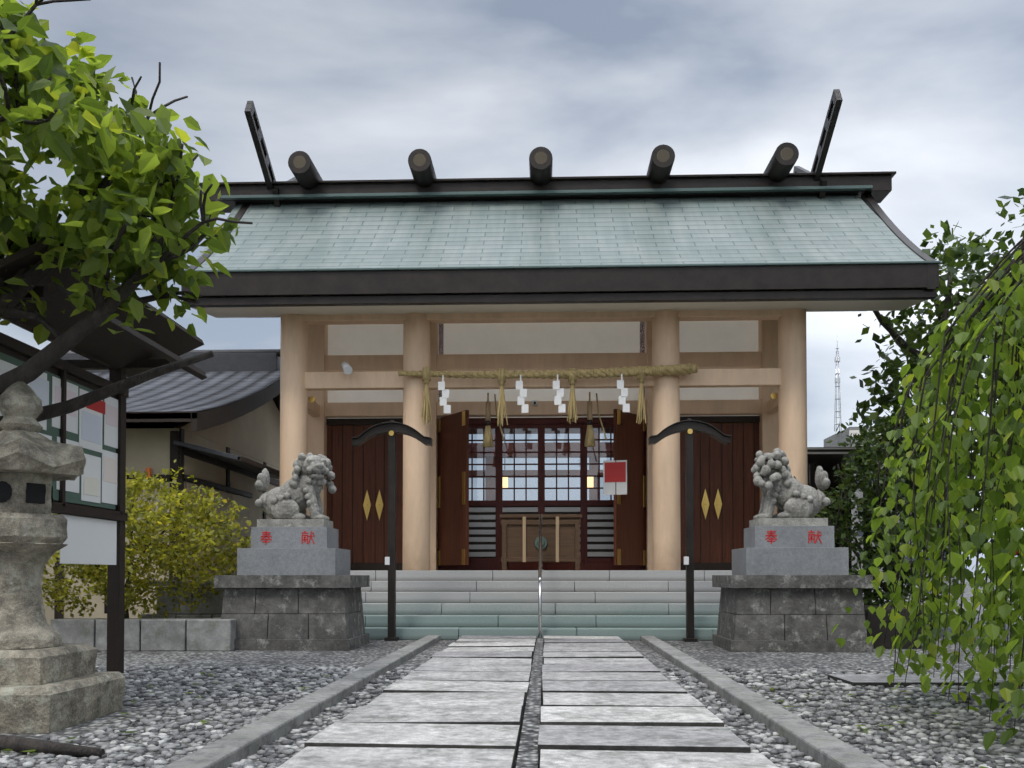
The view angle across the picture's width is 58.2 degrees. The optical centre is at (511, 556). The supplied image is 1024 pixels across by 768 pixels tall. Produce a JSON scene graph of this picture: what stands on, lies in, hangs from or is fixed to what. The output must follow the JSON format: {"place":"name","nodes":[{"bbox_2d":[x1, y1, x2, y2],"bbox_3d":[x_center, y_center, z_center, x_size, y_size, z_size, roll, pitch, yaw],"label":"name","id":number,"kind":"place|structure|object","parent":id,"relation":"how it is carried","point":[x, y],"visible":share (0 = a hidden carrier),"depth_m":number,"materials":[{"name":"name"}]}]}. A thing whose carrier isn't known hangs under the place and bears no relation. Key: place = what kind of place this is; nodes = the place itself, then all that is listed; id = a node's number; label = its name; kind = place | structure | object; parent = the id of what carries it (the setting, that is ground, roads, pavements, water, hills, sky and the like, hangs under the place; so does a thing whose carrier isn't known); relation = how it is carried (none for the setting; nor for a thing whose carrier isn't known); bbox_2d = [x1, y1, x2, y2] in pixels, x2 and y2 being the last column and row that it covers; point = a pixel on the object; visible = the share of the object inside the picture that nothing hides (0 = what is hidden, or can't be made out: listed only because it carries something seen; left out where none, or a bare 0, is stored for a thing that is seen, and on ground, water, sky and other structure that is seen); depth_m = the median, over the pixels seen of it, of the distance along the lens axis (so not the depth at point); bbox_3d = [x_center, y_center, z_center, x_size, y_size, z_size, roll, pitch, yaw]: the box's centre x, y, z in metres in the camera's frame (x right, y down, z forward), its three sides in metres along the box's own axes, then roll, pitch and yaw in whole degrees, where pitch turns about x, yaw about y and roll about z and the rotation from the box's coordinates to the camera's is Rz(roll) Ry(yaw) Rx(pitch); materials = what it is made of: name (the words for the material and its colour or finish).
{"place":"outdoors","nodes":[
{"label":"outdoors","id":0,"kind":"place"},
{"bbox_2d":[42,349,279,624],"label":"neighbouring house","id":1,"kind":"structure","parent":0,"point":[217,429],"depth_m":14.12,"materials":[{"name":"grey tile"}]},
{"bbox_2d":[50,580,921,650],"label":"stone planter walls","id":2,"kind":"structure","parent":0,"point":[201,628],"depth_m":9.96,"materials":[{"name":"grey stone"}]},
{"bbox_2d":[0,577,1023,767],"bbox_3d":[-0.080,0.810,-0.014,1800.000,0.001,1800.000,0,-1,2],"label":"ground","id":3,"kind":"structure","parent":0,"point":[710,655],"depth_m":8.43,"materials":[{"name":"grey gravel"}]},
{"bbox_2d":[0,734,104,756],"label":"log","id":4,"kind":"object","parent":3,"relation":"on","point":[17,744],"visible":1,"depth_m":4.14,"materials":[{"name":"brown plant"}]},
{"bbox_2d":[0,381,124,732],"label":"stone lantern","id":5,"kind":"object","parent":3,"relation":"on","point":[50,681],"visible":1,"depth_m":5.05,"materials":[{"name":"grey stone"}]},
{"bbox_2d":[0,237,206,672],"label":"notice board","id":6,"kind":"object","parent":3,"relation":"on","point":[89,504],"visible":0.71,"depth_m":7.05,"materials":[{"name":"brown wood"}]},
{"bbox_2d":[0,0,252,430],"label":"dogwood tree","id":7,"kind":"object","parent":3,"relation":"on","point":[53,104],"visible":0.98,"depth_m":5.22,"materials":[{"name":"green plant"}]},
{"bbox_2d":[42,459,251,618],"bbox_3d":[-4.426,-0.028,10.463,3.045,2.135,2.150,0,-1,2],"label":"yellow shrub","id":8,"kind":"object","parent":3,"relation":"on","point":[203,522],"visible":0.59,"depth_m":10.33,"materials":[{"name":"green plant"}]},
{"bbox_2d":[214,519,369,650],"bbox_3d":[-2.487,0.306,10.571,1.500,1.450,1.100,0,-1,2],"label":"stone pedestal","id":9,"kind":"object","parent":3,"relation":"on","point":[293,585],"visible":0.99,"depth_m":10.09,"materials":[{"name":"grey stone"}]},
{"bbox_2d":[255,453,336,519],"bbox_3d":[-2.490,-0.804,10.592,0.899,0.811,0.455,0,-1,2],"label":"guardian lion statue","id":10,"kind":"object","parent":9,"relation":"on","point":[296,495],"visible":0.95,"depth_m":10.45,"materials":[{"name":"stone"}]},
{"bbox_2d":[351,420,432,640],"bbox_3d":[-1.509,-0.333,11.574,1.000,2.770,0.220,0,-1,2],"label":"lantern hanger","id":11,"kind":"object","parent":3,"relation":"on","point":[392,428],"visible":1,"depth_m":11.53,"materials":[{"name":"brown metal"}]},
{"bbox_2d":[0,665,1023,767],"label":"foreground pebbles","id":12,"kind":"object","parent":3,"relation":"on","point":[137,758],"visible":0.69,"depth_m":5.26,"materials":[{"name":"grey gravel"}]},
{"bbox_2d":[162,635,889,767],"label":"stone curbs","id":13,"kind":"structure","parent":3,"relation":"on","point":[824,749],"depth_m":4.90,"materials":[{"name":"stone"}]},
{"bbox_2d":[538,513,541,637],"bbox_3d":[0.379,0.211,12.277,0.100,1.712,1.711,0,-1,2],"label":"step handrail","id":14,"kind":"object","parent":3,"relation":"on","point":[540,584],"visible":0.93,"depth_m":11.47,"materials":[{"name":"silver metal"}]},
{"bbox_2d":[361,581,720,640],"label":"stone steps","id":15,"kind":"structure","parent":3,"relation":"on","point":[622,610],"depth_m":12.17,"materials":[{"name":"stone"}]},
{"bbox_2d":[350,570,731,591],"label":"shrine platform","id":16,"kind":"structure","parent":3,"relation":"on","point":[547,575],"depth_m":12.98,"materials":[{"name":"grey stone"}]},
{"bbox_2d":[500,514,581,569],"bbox_3d":[0.429,-0.202,13.637,1.200,0.815,0.662,0,-1,2],"label":"offering box","id":17,"kind":"object","parent":16,"relation":"on","point":[560,537],"visible":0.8,"depth_m":13.34,"materials":[{"name":"brown wood"}]},
{"bbox_2d":[326,409,759,569],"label":"wooden doors","id":18,"kind":"structure","parent":16,"relation":"on","point":[726,510],"depth_m":14.71,"materials":[{"name":"brown wood"}]},
{"bbox_2d":[603,460,626,494],"bbox_3d":[1.558,-1.199,13.906,0.360,0.520,0.014,0,-1,14],"label":"poster","id":19,"kind":"object","parent":18,"relation":"attached to","point":[614,471],"visible":1,"depth_m":13.90,"materials":[{"name":"white paper"}]},
{"bbox_2d":[280,309,807,569],"bbox_3d":[0.440,-1.848,13.953,7.600,4.120,1.735,0,-1,2],"label":"wooden frame","id":20,"kind":"object","parent":16,"relation":"on","point":[775,363],"visible":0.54,"depth_m":13.26,"materials":[{"name":"beige wood"}]},
{"bbox_2d":[309,361,776,405],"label":"security lights","id":21,"kind":"object","parent":20,"relation":"attached to","point":[347,368],"visible":1,"depth_m":13.33,"materials":[{"name":"white plastic"}]},
{"bbox_2d":[398,363,697,447],"bbox_3d":[0.502,-2.172,13.290,4.232,1.080,0.723,0,-1,2],"label":"shimenawa rope","id":22,"kind":"object","parent":20,"relation":"attached to","point":[641,373],"visible":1,"depth_m":12.99,"materials":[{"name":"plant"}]},
{"bbox_2d":[181,89,940,317],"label":"roof","id":23,"kind":"structure","parent":20,"relation":"on","point":[776,235],"depth_m":13.28,"materials":[{"name":"teal metal"}]},
{"bbox_2d":[503,429,592,487],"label":"hanging lanterns","id":24,"kind":"object","parent":23,"relation":"attached to","point":[589,482],"visible":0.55,"depth_m":15.49,"materials":[{"name":"yellow paper"}]},
{"bbox_2d":[277,635,1023,767],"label":"path slabs","id":25,"kind":"structure","parent":3,"relation":"on","point":[463,701],"depth_m":4.85,"materials":[{"name":"grey stone"}]},
{"bbox_2d":[648,418,730,641],"bbox_3d":[2.208,-0.336,11.435,1.000,2.770,0.220,0,-1,2],"label":"lantern hanger","id":26,"kind":"object","parent":3,"relation":"on","point":[689,426],"visible":1,"depth_m":11.39,"materials":[{"name":"brown metal"}]},
{"bbox_2d":[712,518,872,651],"bbox_3d":[3.109,0.302,10.362,1.500,1.450,1.100,0,-1,2],"label":"stone pedestal","id":27,"kind":"object","parent":3,"relation":"on","point":[788,584],"visible":0.99,"depth_m":9.88,"materials":[{"name":"grey stone"}]},
{"bbox_2d":[751,448,830,518],"bbox_3d":[3.122,-0.807,10.347,0.877,0.810,0.505,0,-1,2],"label":"guardian lion statue","id":28,"kind":"object","parent":27,"relation":"on","point":[785,493],"visible":0.97,"depth_m":10.23,"materials":[{"name":"stone"}]},
{"bbox_2d":[807,447,884,601],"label":"building","id":29,"kind":"structure","parent":3,"relation":"on","point":[827,459],"depth_m":15.58,"materials":[{"name":"brown metal"}]},
{"bbox_2d":[824,344,955,582],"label":"distant building and mast","id":30,"kind":"structure","parent":3,"relation":"on","point":[835,439],"depth_m":105.91,"materials":[{"name":"concrete"}]},
{"bbox_2d":[794,402,987,630],"bbox_3d":[5.191,-0.464,12.555,2.346,3.255,2.493,0,-1,-22],"label":"dark shrub","id":31,"kind":"object","parent":3,"relation":"on","point":[867,459],"visible":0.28,"depth_m":12.26,"materials":[{"name":"green plant"}]},
{"bbox_2d":[831,237,1023,750],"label":"weeping tree","id":32,"kind":"object","parent":3,"relation":"on","point":[1005,360],"visible":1,"depth_m":5.03,"materials":[{"name":"green plant"}]},
{"bbox_2d":[836,188,1023,565],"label":"tree","id":33,"kind":"object","parent":3,"relation":"on","point":[948,257],"visible":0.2,"depth_m":13.31,"materials":[{"name":"green plant"}]},
{"bbox_2d":[0,0,1023,576],"label":"sky","id":34,"kind":"structure","parent":0,"point":[932,91],"materials":[{"name":"grey"}]},
{"bbox_2d":[328,320,758,569],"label":"shrine walls","id":35,"kind":"structure","parent":0,"point":[560,337],"depth_m":14.84,"materials":[{"name":"beige paint"}]}
]}

